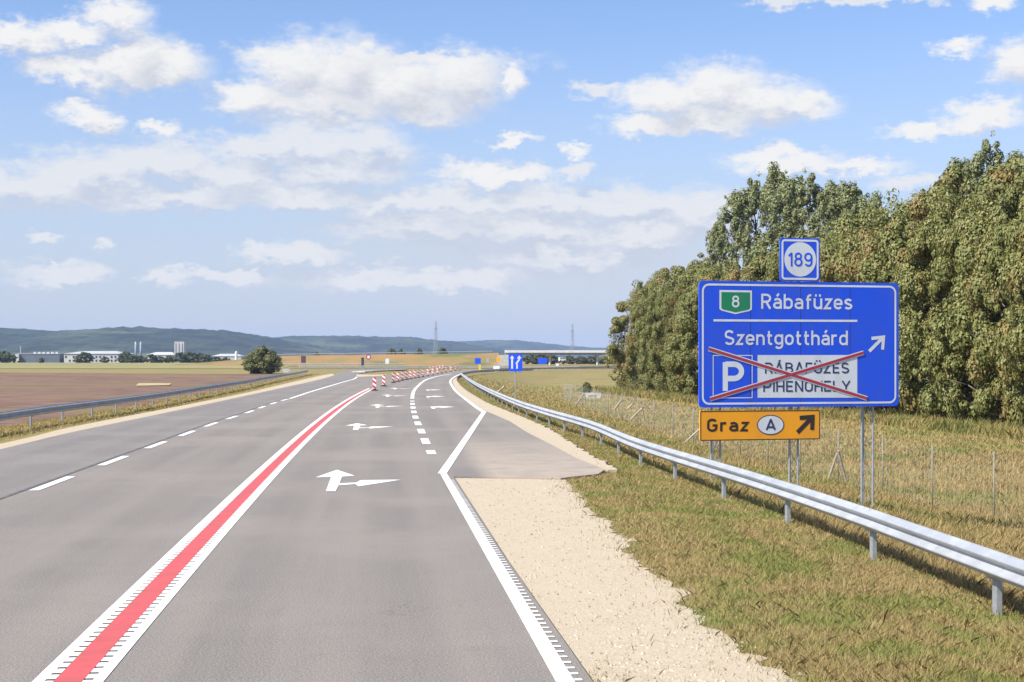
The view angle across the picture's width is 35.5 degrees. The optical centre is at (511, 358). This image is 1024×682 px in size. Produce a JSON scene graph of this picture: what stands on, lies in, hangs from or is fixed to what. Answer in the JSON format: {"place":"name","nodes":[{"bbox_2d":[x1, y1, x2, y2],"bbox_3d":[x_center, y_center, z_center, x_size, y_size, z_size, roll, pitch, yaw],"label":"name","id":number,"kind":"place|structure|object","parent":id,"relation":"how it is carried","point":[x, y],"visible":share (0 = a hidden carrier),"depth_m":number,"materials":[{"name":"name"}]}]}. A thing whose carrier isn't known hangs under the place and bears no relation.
{"place":"outdoors","nodes":[
{"label":"outdoors","id":0,"kind":"place"},
{"bbox_2d":[0,373,277,426],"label":"ploughed field","id":1,"kind":"structure","parent":0,"point":[18,391],"depth_m":203.81,"materials":[{"name":"soil"}]},
{"bbox_2d":[136,383,170,385],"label":"straw strip","id":2,"kind":"object","parent":1,"relation":"on","point":[143,384],"visible":1,"depth_m":223.80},
{"bbox_2d":[0,362,291,368],"bbox_3d":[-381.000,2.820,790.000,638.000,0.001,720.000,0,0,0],"label":"field","id":3,"kind":"structure","parent":0,"point":[128,365],"depth_m":535.06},
{"bbox_2d":[0,326,356,358],"bbox_3d":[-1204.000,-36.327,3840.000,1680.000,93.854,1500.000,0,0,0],"label":"hills","id":4,"kind":"structure","parent":0,"point":[153,340],"depth_m":3591.53,"materials":[{"name":"green plant"}]},
{"bbox_2d":[0,369,603,681],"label":"road","id":5,"kind":"structure","parent":0,"point":[333,528],"depth_m":22.08,"materials":[{"name":"grey asphalt"}]},
{"bbox_2d":[371,377,377,390],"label":"lane beacon","id":6,"kind":"object","parent":5,"relation":"on","point":[374,383],"visible":1,"depth_m":127.85,"materials":[{"name":"red plastic"}]},
{"bbox_2d":[176,353,498,365],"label":"embankment","id":7,"kind":"structure","parent":0,"point":[460,359],"depth_m":629.42,"materials":[{"name":"beige soil"}]},
{"bbox_2d":[277,351,491,355],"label":"guardrail","id":8,"kind":"object","parent":7,"relation":"on","point":[386,352],"visible":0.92,"depth_m":642.96,"materials":[{"name":"metal"}]},
{"bbox_2d":[356,374,385,376],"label":"gravel path","id":9,"kind":"structure","parent":0,"point":[359,375],"depth_m":235.88,"materials":[{"name":"beige gravel"}]},
{"bbox_2d":[271,335,529,358],"bbox_3d":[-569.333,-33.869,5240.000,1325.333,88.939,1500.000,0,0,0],"label":"hills","id":10,"kind":"structure","parent":0,"point":[372,345],"depth_m":5041.22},
{"bbox_2d":[291,366,552,367],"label":"slip road","id":11,"kind":"structure","parent":0,"point":[501,366],"depth_m":485.56,"materials":[{"name":"grey asphalt"}]},
{"bbox_2d":[281,368,616,368],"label":"crossing road","id":12,"kind":"structure","parent":0,"point":[424,368],"depth_m":424.00,"materials":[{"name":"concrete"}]},
{"bbox_2d":[0,359,1023,681],"bbox_3d":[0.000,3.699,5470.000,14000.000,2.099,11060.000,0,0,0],"label":"ground","id":13,"kind":"structure","parent":0,"point":[564,377],"depth_m":59.02,"materials":[{"name":"green plant"}]},
{"bbox_2d":[0,352,17,362],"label":"tree","id":14,"kind":"object","parent":13,"relation":"on","point":[7,357],"visible":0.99,"depth_m":957.56,"materials":[{"name":"green plant"}]},
{"bbox_2d":[15,346,63,362],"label":"factory hall","id":15,"kind":"structure","parent":13,"relation":"on","point":[51,357],"depth_m":1000.00,"materials":[{"name":"grey metal"}]},
{"bbox_2d":[74,351,94,362],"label":"tree","id":16,"kind":"object","parent":13,"relation":"on","point":[85,356],"visible":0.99,"depth_m":947.85,"materials":[{"name":"green plant"}]},
{"bbox_2d":[64,351,134,362],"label":"office building","id":17,"kind":"structure","parent":13,"relation":"on","point":[112,356],"depth_m":1000.00,"materials":[{"name":"grey"}]},
{"bbox_2d":[99,357,109,362],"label":"tree","id":18,"kind":"object","parent":13,"relation":"on","point":[102,359],"visible":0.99,"depth_m":948.65,"materials":[{"name":"green plant"}]},
{"bbox_2d":[116,351,131,362],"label":"tree","id":19,"kind":"object","parent":13,"relation":"on","point":[122,357],"visible":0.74,"depth_m":956.68,"materials":[{"name":"green plant"}]},
{"bbox_2d":[125,355,139,362],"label":"tree","id":20,"kind":"object","parent":13,"relation":"on","point":[134,359],"visible":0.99,"depth_m":948.01,"materials":[{"name":"green plant"}]},
{"bbox_2d":[143,354,158,362],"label":"tree","id":21,"kind":"object","parent":13,"relation":"on","point":[154,359],"visible":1,"depth_m":954.39,"materials":[{"name":"green plant"}]},
{"bbox_2d":[0,370,307,427],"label":"guardrail","id":22,"kind":"object","parent":13,"relation":"on","point":[30,413],"visible":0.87,"depth_m":75.68,"materials":[{"name":"metal"}]},
{"bbox_2d":[0,374,319,439],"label":"verge grass","id":23,"kind":"structure","parent":13,"relation":"on","point":[98,415],"depth_m":78.08,"materials":[{"name":"plant"}]},
{"bbox_2d":[147,352,178,358],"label":"warehouse","id":24,"kind":"structure","parent":13,"relation":"on","point":[165,354],"depth_m":1402.63,"materials":[{"name":"white metal"}]},
{"bbox_2d":[0,374,333,448],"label":"gravel strip","id":25,"kind":"object","parent":13,"relation":"on","point":[64,431],"visible":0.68,"depth_m":71.58,"materials":[{"name":"stone"}]},
{"bbox_2d":[163,355,176,362],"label":"tree","id":26,"kind":"object","parent":13,"relation":"on","point":[168,358],"visible":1,"depth_m":957.69,"materials":[{"name":"green plant"}]},
{"bbox_2d":[174,341,185,352],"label":"tower block","id":27,"kind":"structure","parent":13,"relation":"on","point":[179,346],"depth_m":1500.00,"materials":[{"name":"white concrete"}]},
{"bbox_2d":[171,352,190,362],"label":"tree","id":28,"kind":"object","parent":13,"relation":"on","point":[184,359],"visible":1,"depth_m":959.41,"materials":[{"name":"green plant"}]},
{"bbox_2d":[182,352,194,362],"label":"tree","id":29,"kind":"object","parent":13,"relation":"on","point":[189,354],"visible":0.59,"depth_m":968.49,"materials":[{"name":"green plant"}]},
{"bbox_2d":[189,353,205,362],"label":"tree","id":30,"kind":"object","parent":13,"relation":"on","point":[195,358],"visible":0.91,"depth_m":958.34,"materials":[{"name":"green plant"}]},
{"bbox_2d":[200,354,212,361],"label":"tree","id":31,"kind":"object","parent":13,"relation":"on","point":[207,356],"visible":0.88,"depth_m":952.57,"materials":[{"name":"green plant"}]},
{"bbox_2d":[212,354,244,359],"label":"warehouse","id":32,"kind":"structure","parent":13,"relation":"on","point":[230,356],"depth_m":1300.00,"materials":[{"name":"concrete"}]},
{"bbox_2d":[240,346,282,373],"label":"bush","id":33,"kind":"object","parent":13,"relation":"on","point":[261,359],"visible":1,"depth_m":336.65,"materials":[{"name":"green plant"}]},
{"bbox_2d":[298,366,465,368],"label":"guardrail","id":34,"kind":"object","parent":13,"relation":"on","point":[380,366],"visible":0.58,"depth_m":418.98,"materials":[{"name":"metal"}]},
{"bbox_2d":[433,321,438,353],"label":"power pylon","id":35,"kind":"object","parent":13,"relation":"on","point":[435,333],"visible":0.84,"depth_m":1999.60,"materials":[{"name":"metal"}]},
{"bbox_2d":[437,347,447,353],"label":"tree","id":36,"kind":"object","parent":13,"relation":"on","point":[440,351],"visible":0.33,"depth_m":719.44,"materials":[{"name":"green plant"}]},
{"bbox_2d":[509,354,521,405],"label":"lane sign","id":37,"kind":"object","parent":13,"relation":"on","point":[515,362],"visible":0.94,"depth_m":104.00,"materials":[{"name":"blue metal"}]},
{"bbox_2d":[522,355,543,363],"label":"tree","id":38,"kind":"object","parent":13,"relation":"on","point":[533,359],"visible":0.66,"depth_m":757.70,"materials":[{"name":"green plant"}]},
{"bbox_2d":[452,377,616,473],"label":"gravel strip","id":39,"kind":"object","parent":13,"relation":"on","point":[547,435],"visible":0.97,"depth_m":57.74,"materials":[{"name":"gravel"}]},
{"bbox_2d":[458,377,620,449],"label":"verge grass","id":40,"kind":"structure","parent":13,"relation":"on","point":[477,393],"depth_m":79.06,"materials":[{"name":"green plant"}]},
{"bbox_2d":[538,358,546,365],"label":"direction sign","id":41,"kind":"object","parent":13,"relation":"on","point":[542,360],"visible":0.95,"depth_m":590.00,"materials":[{"name":"blue metal"}]},
{"bbox_2d":[541,355,560,363],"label":"tree","id":42,"kind":"object","parent":13,"relation":"on","point":[555,359],"visible":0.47,"depth_m":757.54,"materials":[{"name":"green plant"}]},
{"bbox_2d":[498,350,625,365],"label":"overpass","id":43,"kind":"object","parent":13,"relation":"on","point":[505,358],"visible":0.3,"depth_m":640.08,"materials":[{"name":"grey concrete"}]},
{"bbox_2d":[561,355,575,363],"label":"tree","id":44,"kind":"object","parent":13,"relation":"on","point":[570,359],"visible":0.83,"depth_m":767.96,"materials":[{"name":"green plant"}]},
{"bbox_2d":[570,323,574,357],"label":"power pylon","id":45,"kind":"object","parent":13,"relation":"on","point":[572,336],"visible":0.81,"depth_m":2100.26,"materials":[{"name":"metal"}]},
{"bbox_2d":[573,356,588,363],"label":"tree","id":46,"kind":"object","parent":13,"relation":"on","point":[581,360],"visible":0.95,"depth_m":763.29,"materials":[{"name":"green plant"}]},
{"bbox_2d":[581,381,591,392],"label":"shrub","id":47,"kind":"object","parent":13,"relation":"on","point":[587,385],"visible":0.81,"depth_m":214.63,"materials":[{"name":"green plant"}]},
{"bbox_2d":[585,356,594,363],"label":"tree","id":48,"kind":"object","parent":13,"relation":"on","point":[590,360],"visible":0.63,"depth_m":772.88,"materials":[{"name":"green plant"}]},
{"bbox_2d":[585,393,600,398],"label":"culvert","id":49,"kind":"object","parent":13,"relation":"on","point":[592,395],"visible":0.54,"depth_m":184.88,"materials":[{"name":"concrete"}]},
{"bbox_2d":[602,279,650,387],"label":"broadleaf tree","id":50,"kind":"object","parent":13,"relation":"on","point":[617,327],"visible":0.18,"depth_m":228.27,"materials":[{"name":"green plant"}]},
{"bbox_2d":[455,478,802,681],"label":"gravel shoulder","id":51,"kind":"object","parent":13,"relation":"on","point":[656,649],"visible":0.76,"depth_m":18.00,"materials":[{"name":"beige gravel"}]},
{"bbox_2d":[626,281,642,383],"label":"poplar tree","id":52,"kind":"object","parent":13,"relation":"on","point":[635,293],"visible":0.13,"depth_m":223.96,"materials":[{"name":"green plant"}]},
{"bbox_2d":[621,281,665,390],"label":"broadleaf tree","id":53,"kind":"object","parent":13,"relation":"on","point":[637,306],"visible":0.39,"depth_m":206.97,"materials":[{"name":"green plant"}]},
{"bbox_2d":[636,281,673,390],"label":"broadleaf tree","id":54,"kind":"object","parent":13,"relation":"on","point":[656,298],"visible":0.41,"depth_m":201.00,"materials":[{"name":"green plant"}]},
{"bbox_2d":[634,265,676,371],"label":"broadleaf tree","id":55,"kind":"object","parent":13,"relation":"on","point":[658,279],"visible":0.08,"depth_m":215.62,"materials":[{"name":"green plant"}]},
{"bbox_2d":[636,265,697,384],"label":"broadleaf tree","id":56,"kind":"object","parent":13,"relation":"on","point":[677,272],"visible":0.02,"depth_m":205.71,"materials":[{"name":"green plant"}]},
{"bbox_2d":[646,284,696,393],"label":"broadleaf tree","id":57,"kind":"object","parent":13,"relation":"on","point":[658,328],"visible":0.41,"depth_m":190.86,"materials":[{"name":"green plant"}]},
{"bbox_2d":[660,298,697,395],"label":"broadleaf tree","id":58,"kind":"object","parent":13,"relation":"on","point":[670,366],"visible":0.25,"depth_m":181.26,"materials":[{"name":"green plant"}]},
{"bbox_2d":[663,295,697,391],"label":"broadleaf tree","id":59,"kind":"object","parent":13,"relation":"on","point":[673,323],"visible":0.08,"depth_m":186.56,"materials":[{"name":"green plant"}]},
{"bbox_2d":[658,252,720,392],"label":"broadleaf tree","id":60,"kind":"object","parent":13,"relation":"on","point":[688,277],"visible":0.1,"depth_m":194.00,"materials":[{"name":"green plant"}]},
{"bbox_2d":[671,262,726,375],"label":"broadleaf tree","id":61,"kind":"object","parent":13,"relation":"on","point":[689,290],"visible":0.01,"depth_m":189.82,"materials":[{"name":"green plant"}]},
{"bbox_2d":[675,262,724,391],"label":"broadleaf tree","id":62,"kind":"object","parent":13,"relation":"on","point":[710,274],"visible":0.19,"depth_m":178.03,"materials":[{"name":"green plant"}]},
{"bbox_2d":[705,218,741,278],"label":"poplar tree","id":63,"kind":"object","parent":13,"relation":"on","point":[713,236],"visible":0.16,"depth_m":189.17,"materials":[{"name":"green plant"}]},
{"bbox_2d":[693,261,754,361],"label":"broadleaf tree","id":64,"kind":"object","parent":13,"relation":"on","point":[733,275],"visible":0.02,"depth_m":165.34,"materials":[{"name":"green plant"}]},
{"bbox_2d":[712,188,761,275],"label":"poplar tree","id":65,"kind":"object","parent":13,"relation":"on","point":[736,230],"visible":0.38,"depth_m":184.99,"materials":[{"name":"green plant"}]},
{"bbox_2d":[461,366,1023,615],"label":"guardrail","id":66,"kind":"object","parent":13,"relation":"on","point":[998,567],"visible":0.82,"depth_m":24.44,"materials":[{"name":"metal"}]},
{"bbox_2d":[469,375,1023,464],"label":"meadow grass","id":67,"kind":"structure","parent":13,"relation":"on","point":[625,427],"depth_m":92.85,"materials":[{"name":"plant"}]},
{"bbox_2d":[719,171,778,272],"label":"poplar tree","id":68,"kind":"object","parent":13,"relation":"on","point":[753,194],"visible":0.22,"depth_m":184.79,"materials":[{"name":"green plant"}]},
{"bbox_2d":[740,272,768,280],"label":"broadleaf tree","id":69,"kind":"object","parent":13,"relation":"on","point":[750,277],"visible":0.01,"depth_m":157.85,"materials":[{"name":"green plant"}]},
{"bbox_2d":[498,383,1023,520],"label":"wire fence","id":70,"kind":"object","parent":13,"relation":"on","point":[838,454],"visible":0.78,"depth_m":59.54,"materials":[{"name":"grey metal"}]},
{"bbox_2d":[746,246,779,280],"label":"broadleaf tree","id":71,"kind":"object","parent":13,"relation":"on","point":[756,266],"visible":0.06,"depth_m":167.59,"materials":[{"name":"green plant"}]},
{"bbox_2d":[742,161,804,270],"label":"poplar tree","id":72,"kind":"object","parent":13,"relation":"on","point":[769,189],"visible":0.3,"depth_m":181.88,"materials":[{"name":"green plant"}]},
{"bbox_2d":[764,249,782,281],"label":"broadleaf tree","id":73,"kind":"object","parent":13,"relation":"on","point":[773,270],"visible":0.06,"depth_m":151.65,"materials":[{"name":"green plant"}]},
{"bbox_2d":[534,415,1023,614],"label":"meadow grass","id":74,"kind":"structure","parent":13,"relation":"on","point":[1008,542],"depth_m":46.93,"materials":[{"name":"plant"}]},
{"bbox_2d":[543,433,1023,681],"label":"verge grass","id":75,"kind":"structure","parent":13,"relation":"on","point":[690,502],"depth_m":18.65,"materials":[{"name":"green plant"}]},
{"bbox_2d":[763,174,811,276],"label":"poplar tree","id":76,"kind":"object","parent":13,"relation":"on","point":[788,185],"visible":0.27,"depth_m":172.43,"materials":[{"name":"green plant"}]},
{"bbox_2d":[698,238,898,506],"bbox_3d":[7.291,0.551,40.864,5.486,7.198,0.420,0,0,-14],"label":"direction sign","id":77,"kind":"object","parent":13,"relation":"on","point":[789,344],"visible":0.94,"depth_m":40.63,"materials":[{"name":"blue metal"}]},
{"bbox_2d":[576,386,1023,440],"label":"undergrowth","id":78,"kind":"object","parent":13,"relation":"on","point":[985,425],"visible":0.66,"depth_m":112.61,"materials":[{"name":"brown plant"}]},
{"bbox_2d":[772,169,829,253],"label":"poplar tree","id":79,"kind":"object","parent":13,"relation":"on","point":[806,200],"visible":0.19,"depth_m":168.18,"materials":[{"name":"green plant"}]},
{"bbox_2d":[791,236,840,281],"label":"broadleaf tree","id":80,"kind":"object","parent":13,"relation":"on","point":[825,239],"depth_m":138.19,"materials":[{"name":"green plant"}]},
{"bbox_2d":[806,179,839,239],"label":"poplar tree","id":81,"kind":"object","parent":13,"relation":"on","point":[821,212],"visible":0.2,"depth_m":165.63,"materials":[{"name":"green plant"}]},
{"bbox_2d":[820,220,837,243],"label":"broadleaf tree","id":82,"kind":"object","parent":13,"relation":"on","point":[830,235],"depth_m":148.94,"materials":[{"name":"green plant"}]},
{"bbox_2d":[799,238,859,408],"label":"broadleaf tree","id":83,"kind":"object","parent":13,"relation":"on","point":[831,251],"visible":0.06,"depth_m":135.32,"materials":[{"name":"green plant"}]},
{"bbox_2d":[818,180,857,237],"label":"poplar tree","id":84,"kind":"object","parent":13,"relation":"on","point":[835,208],"visible":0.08,"depth_m":161.17,"materials":[{"name":"green plant"}]},
{"bbox_2d":[830,181,871,230],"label":"poplar tree","id":85,"kind":"object","parent":13,"relation":"on","point":[845,202],"visible":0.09,"depth_m":159.10,"materials":[{"name":"green plant"}]},
{"bbox_2d":[817,225,898,409],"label":"broadleaf tree","id":86,"kind":"object","parent":13,"relation":"on","point":[827,270],"visible":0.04,"depth_m":131.15,"materials":[{"name":"green plant"}]},
{"bbox_2d":[830,203,888,258],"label":"broadleaf tree","id":87,"kind":"object","parent":13,"relation":"on","point":[852,221],"visible":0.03,"depth_m":139.89,"materials":[{"name":"green plant"}]},
{"bbox_2d":[861,190,889,232],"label":"poplar tree","id":88,"kind":"object","parent":13,"relation":"on","point":[876,198],"visible":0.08,"depth_m":157.29,"materials":[{"name":"green plant"}]},
{"bbox_2d":[845,226,913,410],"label":"broadleaf tree","id":89,"kind":"object","parent":13,"relation":"on","point":[866,249],"visible":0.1,"depth_m":125.45,"materials":[{"name":"green plant"}]},
{"bbox_2d":[852,188,932,406],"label":"broadleaf tree","id":90,"kind":"object","parent":13,"relation":"on","point":[885,217],"visible":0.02,"depth_m":132.81,"materials":[{"name":"green plant"}]},
{"bbox_2d":[854,214,945,415],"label":"broadleaf tree","id":91,"kind":"object","parent":13,"relation":"on","point":[873,272],"visible":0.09,"depth_m":118.57,"materials":[{"name":"green plant"}]},
{"bbox_2d":[880,189,973,413],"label":"broadleaf tree","id":92,"kind":"object","parent":13,"relation":"on","point":[916,206],"visible":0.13,"depth_m":117.42,"materials":[{"name":"green plant"}]},
{"bbox_2d":[893,180,982,419],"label":"broadleaf tree","id":93,"kind":"object","parent":13,"relation":"on","point":[912,283],"visible":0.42,"depth_m":112.45,"materials":[{"name":"green plant"}]},
{"bbox_2d":[889,165,988,381],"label":"broadleaf tree","id":94,"kind":"object","parent":13,"relation":"on","point":[951,176],"visible":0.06,"depth_m":121.43,"materials":[{"name":"green plant"}]},
{"bbox_2d":[947,157,973,199],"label":"poplar tree","id":95,"kind":"object","parent":13,"relation":"on","point":[959,163],"visible":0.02,"depth_m":126.59,"materials":[{"name":"green plant"}]},
{"bbox_2d":[911,185,1015,419],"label":"broadleaf tree","id":96,"kind":"object","parent":13,"relation":"on","point":[945,239],"visible":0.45,"depth_m":108.38,"materials":[{"name":"green plant"}]},
{"bbox_2d":[929,194,1019,421],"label":"broadleaf tree","id":97,"kind":"object","parent":13,"relation":"on","point":[959,340],"visible":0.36,"depth_m":105.61,"materials":[{"name":"green plant"}]},
{"bbox_2d":[939,152,1023,399],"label":"broadleaf tree","id":98,"kind":"object","parent":13,"relation":"on","point":[997,182],"visible":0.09,"depth_m":111.40,"materials":[{"name":"green plant"}]},
{"bbox_2d":[962,130,1004,198],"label":"poplar tree","id":99,"kind":"object","parent":13,"relation":"on","point":[976,168],"visible":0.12,"depth_m":122.53,"materials":[{"name":"green plant"}]},
{"bbox_2d":[959,184,1022,423],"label":"broadleaf tree","id":100,"kind":"object","parent":13,"relation":"on","point":[985,396],"visible":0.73,"depth_m":101.99,"materials":[{"name":"green plant"}]},
{"bbox_2d":[974,178,1023,402],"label":"broadleaf tree","id":101,"kind":"object","parent":13,"relation":"on","point":[1021,181],"visible":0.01,"depth_m":107.57,"materials":[{"name":"green plant"}]},
{"bbox_2d":[988,191,1023,427],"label":"broadleaf tree","id":102,"kind":"object","parent":13,"relation":"on","point":[1013,240],"visible":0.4,"depth_m":98.21,"materials":[{"name":"green plant"}]},
{"bbox_2d":[992,214,1023,415],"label":"broadleaf tree","id":103,"kind":"object","parent":13,"relation":"on","point":[1017,283],"visible":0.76,"depth_m":95.87,"materials":[{"name":"green plant"}]},
{"bbox_2d":[993,149,1023,175],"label":"poplar tree","id":104,"kind":"object","parent":13,"relation":"on","point":[1010,156],"visible":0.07,"depth_m":116.60,"materials":[{"name":"green plant"}]},
{"bbox_2d":[1001,268,1023,370],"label":"broadleaf tree","id":105,"kind":"object","parent":13,"relation":"on","point":[1016,339],"visible":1,"depth_m":92.39,"materials":[{"name":"green plant"}]},
{"bbox_2d":[0,0,1023,348],"label":"sky","id":106,"kind":"structure","parent":0,"point":[481,170],"materials":[{"name":"blue"}]},
{"bbox_2d":[439,340,607,358],"bbox_3d":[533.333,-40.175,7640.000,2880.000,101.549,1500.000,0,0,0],"label":"hills","id":107,"kind":"structure","parent":0,"point":[513,345],"depth_m":7523.04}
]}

